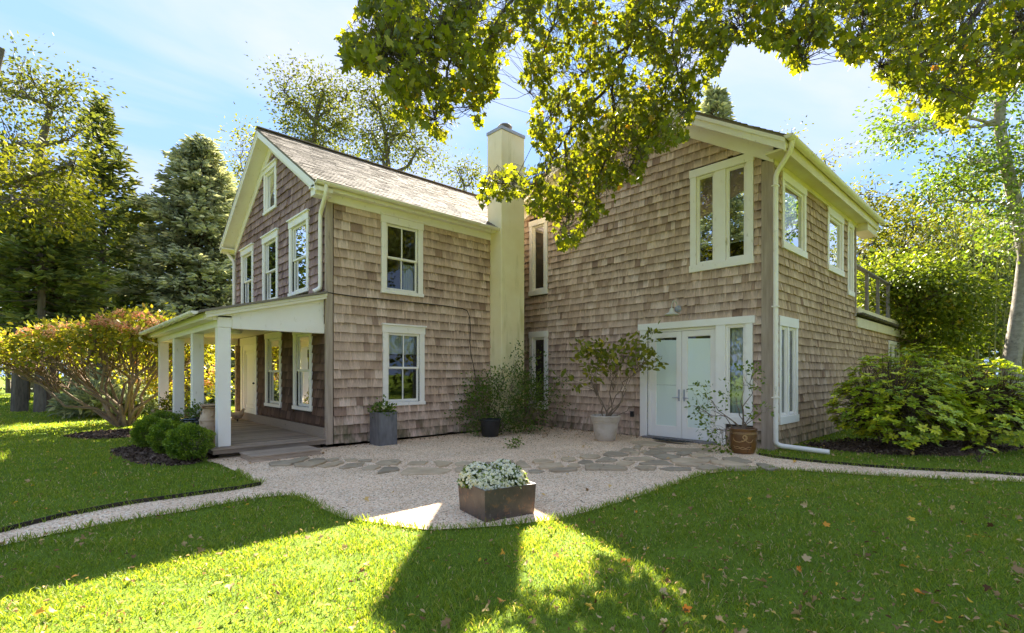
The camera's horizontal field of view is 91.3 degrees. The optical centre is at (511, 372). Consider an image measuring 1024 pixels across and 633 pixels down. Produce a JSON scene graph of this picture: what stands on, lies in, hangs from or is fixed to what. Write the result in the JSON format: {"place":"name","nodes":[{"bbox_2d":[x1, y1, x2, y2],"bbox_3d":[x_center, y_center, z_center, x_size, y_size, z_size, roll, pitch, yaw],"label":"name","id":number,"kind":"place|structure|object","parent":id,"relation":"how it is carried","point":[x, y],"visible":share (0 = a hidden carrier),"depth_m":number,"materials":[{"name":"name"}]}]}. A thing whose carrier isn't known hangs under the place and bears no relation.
{"place":"outdoors","nodes":[
{"label":"outdoors","id":0,"kind":"place"},
{"bbox_2d":[231,408,244,420],"bbox_3d":[-7.211,1.114,13.131,0.416,0.334,0.197,0,0,-43],"label":"porch ornament","id":1,"kind":"object","parent":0,"point":[236,415],"visible":0.87,"depth_m":13.07,"materials":[{"name":"beige metal"}]},
{"bbox_2d":[0,376,1023,632],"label":"ground","id":2,"kind":"structure","parent":0,"point":[222,618],"depth_m":3.82,"materials":[{"name":"plant"}]},
{"bbox_2d":[0,208,49,399],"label":"cedar tree","id":3,"kind":"object","parent":2,"relation":"on","point":[7,332],"visible":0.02,"depth_m":26.11,"materials":[{"name":"green plant"}]},
{"bbox_2d":[0,176,121,411],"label":"cedar tree","id":4,"kind":"object","parent":2,"relation":"on","point":[18,258],"visible":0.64,"depth_m":18.56,"materials":[{"name":"green plant"}]},
{"bbox_2d":[0,156,125,409],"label":"cedar tree","id":5,"kind":"object","parent":2,"relation":"on","point":[91,308],"visible":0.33,"depth_m":19.50,"materials":[{"name":"green plant"}]},
{"bbox_2d":[0,30,127,411],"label":"oak tree","id":6,"kind":"object","parent":2,"relation":"on","point":[19,400],"visible":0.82,"depth_m":18.87,"materials":[{"name":"green plant"}]},
{"bbox_2d":[0,315,130,392],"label":"woodland","id":7,"kind":"object","parent":2,"relation":"on","point":[7,385],"depth_m":36.35,"materials":[{"name":"green plant"}]},
{"bbox_2d":[0,47,142,261],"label":"locust tree","id":8,"kind":"object","parent":2,"relation":"on","point":[12,182],"visible":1,"depth_m":12.50,"materials":[{"name":"green plant"}]},
{"bbox_2d":[30,93,162,380],"bbox_3d":[-19.680,-5.970,24.349,6.236,14.904,6.461,0,0,-43],"label":"cedar tree","id":9,"kind":"object","parent":2,"relation":"on","point":[113,179],"visible":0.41,"depth_m":23.85,"materials":[{"name":"green plant"}]},
{"bbox_2d":[64,428,144,438],"bbox_3d":[-9.367,1.433,12.005,2.079,0.178,1.930,0,0,-43],"label":"mulch bed","id":10,"kind":"object","parent":2,"relation":"on","point":[111,433],"visible":0.74,"depth_m":11.51,"materials":[{"name":"brown soil"}]},
{"bbox_2d":[46,369,171,418],"bbox_3d":[-13.810,0.761,17.525,3.734,1.914,3.683,0,0,-43],"label":"juniper shrub","id":11,"kind":"object","parent":2,"relation":"on","point":[82,396],"visible":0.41,"depth_m":16.40,"materials":[{"name":"green plant"}]},
{"bbox_2d":[0,297,234,426],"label":"hydrangea tree","id":12,"kind":"object","parent":2,"relation":"on","point":[75,342],"visible":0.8,"depth_m":13.26,"materials":[{"name":"green plant"}]},
{"bbox_2d":[86,191,158,371],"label":"cedar tree","id":13,"kind":"object","parent":2,"relation":"on","point":[137,227],"visible":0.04,"depth_m":28.32,"materials":[{"name":"green plant"}]},
{"bbox_2d":[0,482,260,532],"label":"path edging","id":14,"kind":"object","parent":2,"relation":"on","point":[75,512],"visible":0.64,"depth_m":5.51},
{"bbox_2d":[61,131,237,405],"bbox_3d":[-16.373,-4.960,25.935,10.632,14.752,11.052,0,0,-43],"label":"spruce tree","id":15,"kind":"object","parent":2,"relation":"on","point":[195,208],"visible":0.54,"depth_m":24.40,"materials":[{"name":"green plant"}]},
{"bbox_2d":[142,409,183,431],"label":"boxwood shrub","id":16,"kind":"object","parent":2,"relation":"on","point":[167,414],"visible":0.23,"depth_m":10.98,"materials":[{"name":"green plant"}]},
{"bbox_2d":[109,444,217,465],"bbox_3d":[-6.194,1.429,9.268,1.912,0.166,3.276,0,0,-43],"label":"mulch bed","id":17,"kind":"object","parent":2,"relation":"on","point":[133,453],"visible":0.34,"depth_m":8.50,"materials":[{"name":"brown soil"}]},
{"bbox_2d":[129,415,169,447],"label":"boxwood shrub","id":18,"kind":"object","parent":17,"relation":"on","point":[136,433],"visible":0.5,"depth_m":9.32,"materials":[{"name":"green plant"}]},
{"bbox_2d":[145,418,189,452],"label":"boxwood shrub","id":19,"kind":"object","parent":17,"relation":"on","point":[153,436],"visible":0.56,"depth_m":8.66,"materials":[{"name":"green plant"}]},
{"bbox_2d":[161,422,215,460],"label":"boxwood shrub","id":20,"kind":"object","parent":17,"relation":"on","point":[206,437],"visible":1,"depth_m":8.11,"materials":[{"name":"green plant"}]},
{"bbox_2d":[110,345,234,405],"bbox_3d":[-11.027,0.051,16.580,3.948,2.892,2.747,0,0,-43],"label":"hydrangea shrub","id":21,"kind":"object","parent":2,"relation":"on","point":[154,382],"visible":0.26,"depth_m":16.39,"materials":[{"name":"green plant"}]},
{"bbox_2d":[214,101,262,187],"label":"young tree","id":22,"kind":"object","parent":2,"relation":"on","point":[240,156],"visible":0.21,"depth_m":32.59,"materials":[{"name":"green plant"}]},
{"bbox_2d":[244,42,382,155],"bbox_3d":[-10.504,-7.787,26.924,7.090,18.539,5.484,0,0,28],"label":"locust tree","id":23,"kind":"object","parent":2,"relation":"on","point":[302,112],"visible":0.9,"depth_m":26.64,"materials":[{"name":"green plant"}]},
{"bbox_2d":[138,123,524,456],"bbox_3d":[-3.732,-2.375,14.029,10.231,7.910,7.240,0,0,-43],"label":"shingled farmhouse","id":24,"kind":"object","parent":2,"relation":"on","point":[308,224],"visible":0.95,"depth_m":11.36,"materials":[{"name":"brown wood"}]},
{"bbox_2d":[151,409,190,419],"bbox_3d":[-8.167,1.085,12.107,0.920,0.400,0.920,0,0,-43],"label":"plant pot","id":25,"kind":"object","parent":24,"relation":"on","point":[171,411],"visible":0.08,"depth_m":11.78,"materials":[{"name":"ceramic"}]},
{"bbox_2d":[148,391,190,414],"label":"succulent plant","id":26,"kind":"object","parent":25,"relation":"in","point":[164,404],"visible":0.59,"depth_m":12.06,"materials":[{"name":"green plant"}]},
{"bbox_2d":[180,417,198,439],"bbox_3d":[-6.090,1.080,9.709,0.600,0.410,0.600,0,0,-43],"label":"plant pot","id":27,"kind":"object","parent":24,"relation":"on","point":[192,420],"visible":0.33,"depth_m":9.46,"materials":[{"name":"ceramic"}]},
{"bbox_2d":[176,399,206,418],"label":"herb plant","id":28,"kind":"object","parent":27,"relation":"in","point":[193,411],"visible":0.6,"depth_m":9.67,"materials":[{"name":"green plant"}]},
{"bbox_2d":[199,404,214,444],"bbox_3d":[-5.424,0.923,8.963,0.316,0.717,0.341,0,0,-43],"label":"plant pot","id":29,"kind":"object","parent":24,"relation":"on","point":[207,418],"visible":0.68,"depth_m":8.87,"materials":[{"name":"beige ceramic"}]},
{"bbox_2d":[239,243,253,303],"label":"window","id":30,"kind":"structure","parent":24,"relation":"in","point":[247,265],"depth_m":13.64,"materials":[{"name":"white paint"}]},
{"bbox_2d":[240,336,257,414],"bbox_3d":[-7.044,0.160,13.414,0.130,2.200,1.440,0,0,-43],"label":"porch door","id":31,"kind":"structure","parent":24,"relation":"in","point":[248,346],"depth_m":13.49,"materials":[{"name":"white paint"}]},
{"bbox_2d":[261,158,276,215],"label":"window","id":32,"kind":"structure","parent":24,"relation":"in","point":[269,171],"depth_m":12.22,"materials":[{"name":"white paint"}]},
{"bbox_2d":[260,228,278,299],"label":"window","id":33,"kind":"structure","parent":24,"relation":"in","point":[271,251],"depth_m":12.27,"materials":[{"name":"white paint"}]},
{"bbox_2d":[264,332,281,407],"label":"window","id":34,"kind":"structure","parent":24,"relation":"in","point":[273,365],"depth_m":12.11,"materials":[{"name":"white paint"}]},
{"bbox_2d":[286,208,309,296],"bbox_3d":[-4.595,-2.540,10.810,0.145,1.700,1.180,0,0,-43],"label":"window","id":35,"kind":"structure","parent":24,"relation":"in","point":[300,243],"depth_m":10.87,"materials":[{"name":"white paint"}]},
{"bbox_2d":[292,332,312,411],"bbox_3d":[-4.451,-0.105,10.657,0.145,1.810,1.100,0,0,-43],"label":"window","id":36,"kind":"structure","parent":24,"relation":"in","point":[302,344],"depth_m":10.77,"materials":[{"name":"white paint"}]},
{"bbox_2d":[323,291,475,382],"bbox_3d":[-2.265,-0.598,11.012,3.813,1.960,0.017,0,0,-43],"label":"cable","id":37,"kind":"object","parent":24,"relation":"attached to","point":[414,302],"visible":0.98,"depth_m":11.14,"materials":[{"name":"rubber"}]},
{"bbox_2d":[380,212,424,297],"bbox_3d":[-2.426,-2.535,10.973,1.097,1.690,0.233,0,0,-43],"label":"window","id":38,"kind":"structure","parent":24,"relation":"in","point":[410,272],"depth_m":11.01,"materials":[{"name":"white wood"}]},
{"bbox_2d":[381,323,426,405],"bbox_3d":[-2.392,-0.164,10.993,1.105,1.764,0.216,0,0,-43],"label":"window","id":39,"kind":"structure","parent":24,"relation":"in","point":[402,339],"depth_m":11.02,"materials":[{"name":"white wood"}]},
{"bbox_2d":[324,61,456,181],"bbox_3d":[-6.244,-7.527,27.066,7.210,18.018,5.175,0,0,-9],"label":"locust tree","id":40,"kind":"object","parent":2,"relation":"on","point":[394,135],"visible":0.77,"depth_m":26.61,"materials":[{"name":"green plant"}]},
{"bbox_2d":[425,147,487,194],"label":"young tree","id":41,"kind":"object","parent":2,"relation":"on","point":[475,174],"visible":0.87,"depth_m":25.98,"materials":[{"name":"green plant"}]},
{"bbox_2d":[444,339,576,436],"bbox_3d":[-0.129,0.431,12.141,3.153,2.576,1.607,0,0,-26],"label":"rambling shrub","id":42,"kind":"object","parent":2,"relation":"on","point":[516,409],"visible":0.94,"depth_m":12.11,"materials":[{"name":"green plant"}]},
{"bbox_2d":[0,438,1023,632],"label":"fallen leaves","id":43,"kind":"object","parent":2,"relation":"on","point":[598,616],"depth_m":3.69,"materials":[{"name":"brown plant"}]},
{"bbox_2d":[333,0,1023,252],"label":"maple tree","id":44,"kind":"object","parent":2,"relation":"on","point":[436,40],"visible":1,"depth_m":7.43,"materials":[{"name":"green plant"}]},
{"bbox_2d":[524,98,909,454],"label":"shingled house wing","id":45,"kind":"structure","parent":2,"relation":"on","point":[774,293],"depth_m":11.07,"materials":[{"name":"brown wood"}]},
{"bbox_2d":[528,217,547,295],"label":"window","id":46,"kind":"structure","parent":45,"relation":"in","point":[538,235],"depth_m":13.92,"materials":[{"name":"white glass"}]},
{"bbox_2d":[528,331,548,408],"bbox_3d":[0.751,-0.069,13.884,0.110,2.142,0.731,0,0,-43],"label":"window","id":47,"kind":"structure","parent":45,"relation":"in","point":[538,338],"depth_m":13.89,"materials":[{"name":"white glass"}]},
{"bbox_2d":[665,300,680,315],"bbox_3d":[3.443,-1.383,10.685,0.420,0.321,0.300,0,0,-43],"label":"wall lamp","id":48,"kind":"object","parent":45,"relation":"attached to","point":[671,312],"visible":1,"depth_m":10.73,"materials":[{"name":"metal"}]},
{"bbox_2d":[638,315,755,444],"bbox_3d":[3.818,0.188,10.611,0.300,2.585,2.593,0,0,-43],"label":"french door","id":49,"kind":"structure","parent":45,"relation":"in","point":[730,341],"depth_m":10.61,"materials":[{"name":"white paint"}]},
{"bbox_2d":[689,154,753,272],"bbox_3d":[4.242,-3.193,10.167,0.110,2.155,1.322,0,0,-43],"label":"window","id":50,"kind":"structure","parent":45,"relation":"in","point":[721,175],"depth_m":10.11,"materials":[{"name":"white wood"}]},
{"bbox_2d":[778,315,798,424],"bbox_3d":[5.489,-0.044,10.070,1.080,2.111,0.208,0,0,-43],"label":"window","id":51,"kind":"structure","parent":45,"relation":"in","point":[786,324],"depth_m":9.99,"materials":[{"name":"white paint"}]},
{"bbox_2d":[781,171,807,258],"bbox_3d":[5.777,-3.189,10.274,1.440,1.503,0.110,0,0,-43],"label":"window","id":52,"kind":"structure","parent":45,"relation":"in","point":[794,196],"depth_m":10.31,"materials":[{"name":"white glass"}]},
{"bbox_2d":[827,206,844,276],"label":"window","id":53,"kind":"structure","parent":45,"relation":"in","point":[835,222],"depth_m":12.37,"materials":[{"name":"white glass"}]},
{"bbox_2d":[847,222,854,296],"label":"window","id":54,"kind":"structure","parent":45,"relation":"in","point":[850,248],"depth_m":13.34,"materials":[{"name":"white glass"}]},
{"bbox_2d":[888,340,899,365],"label":"window","id":55,"kind":"structure","parent":45,"relation":"in","point":[892,344],"depth_m":16.99,"materials":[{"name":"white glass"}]},
{"bbox_2d":[699,80,743,248],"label":"spruce tree","id":56,"kind":"object","parent":2,"relation":"on","point":[717,102],"visible":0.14,"depth_m":26.36,"materials":[{"name":"green plant"}]},
{"bbox_2d":[779,115,915,239],"bbox_3d":[16.885,-5.851,25.758,8.026,14.667,4.102,0,0,1],"label":"young tree","id":57,"kind":"object","parent":2,"relation":"on","point":[877,200],"visible":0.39,"depth_m":25.25,"materials":[{"name":"green plant"}]},
{"bbox_2d":[759,453,1023,475],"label":"path edging","id":58,"kind":"object","parent":2,"relation":"on","point":[883,466],"visible":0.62,"depth_m":7.63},
{"bbox_2d":[892,440,920,454],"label":"rhododendron shrub","id":59,"kind":"object","parent":2,"relation":"on","point":[906,444],"visible":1,"depth_m":8.72,"materials":[{"name":"green plant"}]},
{"bbox_2d":[802,437,1023,455],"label":"mulch bed","id":60,"kind":"object","parent":2,"relation":"on","point":[930,448],"visible":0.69,"depth_m":9.50,"materials":[{"name":"brown soil"}]},
{"bbox_2d":[824,349,975,445],"bbox_3d":[7.343,0.510,9.575,2.087,1.912,2.304,0,0,-43],"label":"rhododendron shrub","id":61,"kind":"object","parent":60,"relation":"on","point":[870,412],"visible":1,"depth_m":9.27,"materials":[{"name":"green plant"}]},
{"bbox_2d":[924,354,1023,446],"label":"rhododendron shrub","id":62,"kind":"object","parent":60,"relation":"on","point":[989,415],"visible":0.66,"depth_m":9.33,"materials":[{"name":"green plant"}]},
{"bbox_2d":[871,343,971,403],"bbox_3d":[11.816,0.296,14.558,2.577,2.338,2.859,0,0,-43],"label":"rhododendron shrub","id":63,"kind":"object","parent":2,"relation":"on","point":[949,358],"visible":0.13,"depth_m":14.41,"materials":[{"name":"green plant"}]},
{"bbox_2d":[857,171,1006,316],"bbox_3d":[20.674,-4.421,27.020,9.630,11.811,9.601,0,0,-43],"label":"oak tree","id":64,"kind":"object","parent":2,"relation":"on","point":[908,227],"visible":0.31,"depth_m":25.52,"materials":[{"name":"green plant"}]},
{"bbox_2d":[841,0,1023,428],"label":"birch tree","id":65,"kind":"object","parent":2,"relation":"on","point":[1006,165],"visible":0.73,"depth_m":12.91,"materials":[{"name":"green plant"}]},
{"bbox_2d":[857,227,1009,391],"bbox_3d":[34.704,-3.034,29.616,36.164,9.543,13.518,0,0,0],"label":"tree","id":66,"kind":"object","parent":2,"relation":"on","point":[872,251],"visible":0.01,"depth_m":26.17,"materials":[{"name":"green plant"}]},
{"bbox_2d":[898,212,969,363],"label":"tree","id":67,"kind":"object","parent":2,"relation":"on","point":[928,242],"visible":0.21,"depth_m":22.10,"materials":[{"name":"plant"}]},
{"bbox_2d":[857,241,1013,367],"bbox_3d":[14.300,-1.634,17.580,5.426,6.252,5.368,0,0,-4],"label":"tree","id":68,"kind":"object","parent":2,"relation":"on","point":[933,306],"visible":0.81,"depth_m":16.63,"materials":[{"name":"green plant"}]},
{"bbox_2d":[857,210,1022,401],"bbox_3d":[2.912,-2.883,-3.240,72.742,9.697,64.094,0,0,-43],"label":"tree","id":69,"kind":"object","parent":2,"relation":"on","point":[981,254],"visible":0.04,"depth_m":21.84,"materials":[{"name":"green plant"}]},
{"bbox_2d":[877,162,1023,391],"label":"oak tree","id":70,"kind":"object","parent":2,"relation":"on","point":[983,215],"visible":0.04,"depth_m":29.32,"materials":[{"name":"green plant"}]},
{"bbox_2d":[911,194,1005,372],"bbox_3d":[16.074,-2.695,18.211,3.093,8.351,2.834,0,0,-4],"label":"tree","id":71,"kind":"object","parent":2,"relation":"on","point":[943,232],"visible":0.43,"depth_m":18.05,"materials":[{"name":"plant"}]},
{"bbox_2d":[914,222,1005,364],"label":"tree","id":72,"kind":"object","parent":2,"relation":"on","point":[956,259],"visible":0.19,"depth_m":19.27,"materials":[{"name":"plant"}]},
{"bbox_2d":[944,236,1005,373],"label":"tree","id":73,"kind":"object","parent":2,"relation":"on","point":[985,292],"visible":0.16,"depth_m":22.97,"materials":[{"name":"plant"}]},
{"bbox_2d":[939,184,1014,381],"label":"tree","id":74,"kind":"object","parent":2,"relation":"on","point":[984,256],"visible":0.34,"depth_m":17.75,"materials":[{"name":"plant"}]},
{"bbox_2d":[950,240,1005,379],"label":"tree","id":75,"kind":"object","parent":2,"relation":"on","point":[980,299],"visible":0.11,"depth_m":20.48,"materials":[{"name":"plant"}]},
{"bbox_2d":[944,189,1013,371],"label":"tree","id":76,"kind":"object","parent":2,"relation":"on","point":[992,326],"visible":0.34,"depth_m":18.70,"materials":[{"name":"plant"}]},
{"bbox_2d":[942,202,1016,338],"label":"oak tree","id":77,"kind":"object","parent":2,"relation":"on","point":[968,248],"visible":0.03,"depth_m":25.61,"materials":[{"name":"green plant"}]},
{"bbox_2d":[960,443,999,461],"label":"rhododendron shrub","id":78,"kind":"object","parent":2,"relation":"on","point":[984,451],"visible":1,"depth_m":8.04,"materials":[{"name":"green plant"}]},
{"bbox_2d":[958,250,1014,393],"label":"tree","id":79,"kind":"object","parent":2,"relation":"on","point":[995,348],"visible":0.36,"depth_m":18.14,"materials":[{"name":"plant"}]},
{"bbox_2d":[959,242,1015,356],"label":"tree","id":80,"kind":"object","parent":2,"relation":"on","point":[998,291],"visible":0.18,"depth_m":19.88,"materials":[{"name":"plant"}]},
{"bbox_2d":[964,241,1013,348],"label":"tree","id":81,"kind":"object","parent":2,"relation":"on","point":[1000,300],"visible":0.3,"depth_m":18.14,"materials":[{"name":"plant"}]},
{"bbox_2d":[966,217,1016,337],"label":"tree","id":82,"kind":"object","parent":2,"relation":"on","point":[1009,262],"visible":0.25,"depth_m":19.07,"materials":[{"name":"plant"}]},
{"bbox_2d":[968,213,1016,383],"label":"tree","id":83,"kind":"object","parent":2,"relation":"on","point":[1000,276],"visible":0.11,"depth_m":20.95,"materials":[{"name":"plant"}]},
{"bbox_2d":[970,248,1016,381],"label":"tree","id":84,"kind":"object","parent":2,"relation":"on","point":[1004,318],"visible":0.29,"depth_m":19.23,"materials":[{"name":"plant"}]},
{"bbox_2d":[975,221,1014,329],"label":"tree","id":85,"kind":"object","parent":2,"relation":"on","point":[1000,278],"visible":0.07,"depth_m":20.91,"materials":[{"name":"plant"}]},
{"bbox_2d":[976,233,1013,373],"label":"tree","id":86,"kind":"object","parent":2,"relation":"on","point":[999,317],"visible":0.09,"depth_m":21.61,"materials":[{"name":"plant"}]},
{"bbox_2d":[974,207,1023,375],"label":"tree","id":87,"kind":"object","parent":2,"relation":"on","point":[1011,235],"visible":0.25,"depth_m":19.03,"materials":[{"name":"plant"}]},
{"bbox_2d":[987,236,1016,345],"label":"tree","id":88,"kind":"object","parent":2,"relation":"on","point":[999,288],"visible":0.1,"depth_m":19.85,"materials":[{"name":"plant"}]},
{"bbox_2d":[1011,564,1023,573],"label":"fallen leaf","id":89,"kind":"object","parent":2,"relation":"on","point":[1016,568],"visible":1,"depth_m":3.62,"materials":[{"name":"brown plant"}]},
{"bbox_2d":[0,424,1023,546],"bbox_3d":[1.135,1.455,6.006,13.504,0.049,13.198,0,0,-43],"label":"gravel courtyard","id":90,"kind":"structure","parent":0,"point":[702,460],"depth_m":7.42,"materials":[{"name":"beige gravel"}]},
{"bbox_2d":[239,445,321,461],"bbox_3d":[-4.041,1.422,8.768,1.170,0.117,0.645,0,0,-43],"label":"porch step","id":91,"kind":"object","parent":90,"relation":"on","point":[275,454],"visible":0.98,"depth_m":8.59,"materials":[{"name":"grey stone"}]},
{"bbox_2d":[369,411,397,445],"bbox_3d":[-2.629,1.135,10.244,0.416,0.665,0.408,0,0,-43],"label":"box planter","id":92,"kind":"object","parent":90,"relation":"on","point":[383,429],"visible":0.95,"depth_m":10.10,"materials":[{"name":"metal"}]},
{"bbox_2d":[367,394,396,417],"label":"bedding plant","id":93,"kind":"object","parent":92,"relation":"in","point":[381,407],"visible":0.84,"depth_m":10.19,"materials":[{"name":"green plant"}]},
{"bbox_2d":[223,425,728,464],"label":"leaf litter","id":94,"kind":"object","parent":90,"relation":"on","point":[497,436],"visible":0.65,"depth_m":11.35,"materials":[{"name":"brown plant"}]},
{"bbox_2d":[479,418,500,436],"bbox_3d":[-0.501,1.268,11.516,0.500,0.400,0.500,0,0,-43],"label":"plant pot","id":95,"kind":"object","parent":90,"relation":"on","point":[490,427],"visible":1,"depth_m":11.34,"materials":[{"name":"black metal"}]},
{"bbox_2d":[458,480,535,521],"bbox_3d":[-0.165,1.313,5.286,0.621,0.317,0.582,0,0,-33],"label":"box planter","id":96,"kind":"object","parent":90,"relation":"on","point":[495,504],"visible":0.76,"depth_m":5.05,"materials":[{"name":"metal"}]},
{"bbox_2d":[456,458,528,490],"bbox_3d":[-0.208,1.081,5.284,0.739,0.316,0.626,0,0,-24],"label":"chrysanthemum plant","id":97,"kind":"object","parent":96,"relation":"on","point":[500,473],"visible":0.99,"depth_m":5.16,"materials":[{"name":"white plant"}]},
{"bbox_2d":[503,435,524,447],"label":"weed tuft","id":98,"kind":"object","parent":90,"relation":"on","point":[516,440],"visible":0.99,"depth_m":9.76,"materials":[{"name":"green plant"}]},
{"bbox_2d":[590,414,620,440],"bbox_3d":[2.029,1.196,10.867,0.650,0.545,0.650,0,0,-43],"label":"plant pot","id":99,"kind":"object","parent":90,"relation":"on","point":[605,428],"visible":0.95,"depth_m":10.65,"materials":[{"name":"ceramic"}]},
{"bbox_2d":[552,320,668,415],"bbox_3d":[2.077,-0.044,10.869,2.431,2.155,1.047,0,0,-4],"label":"potted shrub","id":100,"kind":"object","parent":99,"relation":"in","point":[643,349],"visible":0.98,"depth_m":10.81,"materials":[{"name":"green plant"}]},
{"bbox_2d":[652,437,691,442],"bbox_3d":[3.297,1.416,10.479,0.240,0.024,0.920,0,0,-43],"label":"door mat","id":101,"kind":"object","parent":90,"relation":"on","point":[664,439],"depth_m":10.41,"materials":[{"name":"grey fabric"}]},
{"bbox_2d":[729,427,757,453],"bbox_3d":[4.224,1.240,9.149,0.480,0.455,0.480,0,0,-43],"label":"plant pot","id":102,"kind":"object","parent":90,"relation":"on","point":[742,441],"visible":0.99,"depth_m":8.96,"materials":[{"name":"brown ceramic"}]},
{"bbox_2d":[684,360,775,454],"bbox_3d":[3.929,0.654,9.171,1.591,1.812,0.772,0,0,-1],"label":"potted shrub","id":103,"kind":"object","parent":102,"relation":"in","point":[741,368],"visible":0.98,"depth_m":9.12,"materials":[{"name":"green plant"}]},
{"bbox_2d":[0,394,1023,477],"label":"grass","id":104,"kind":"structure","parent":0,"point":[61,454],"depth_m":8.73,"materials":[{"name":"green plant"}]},
{"bbox_2d":[0,0,1023,376],"label":"sky","id":105,"kind":"structure","parent":0,"point":[179,65],"materials":[{"name":"blue"}]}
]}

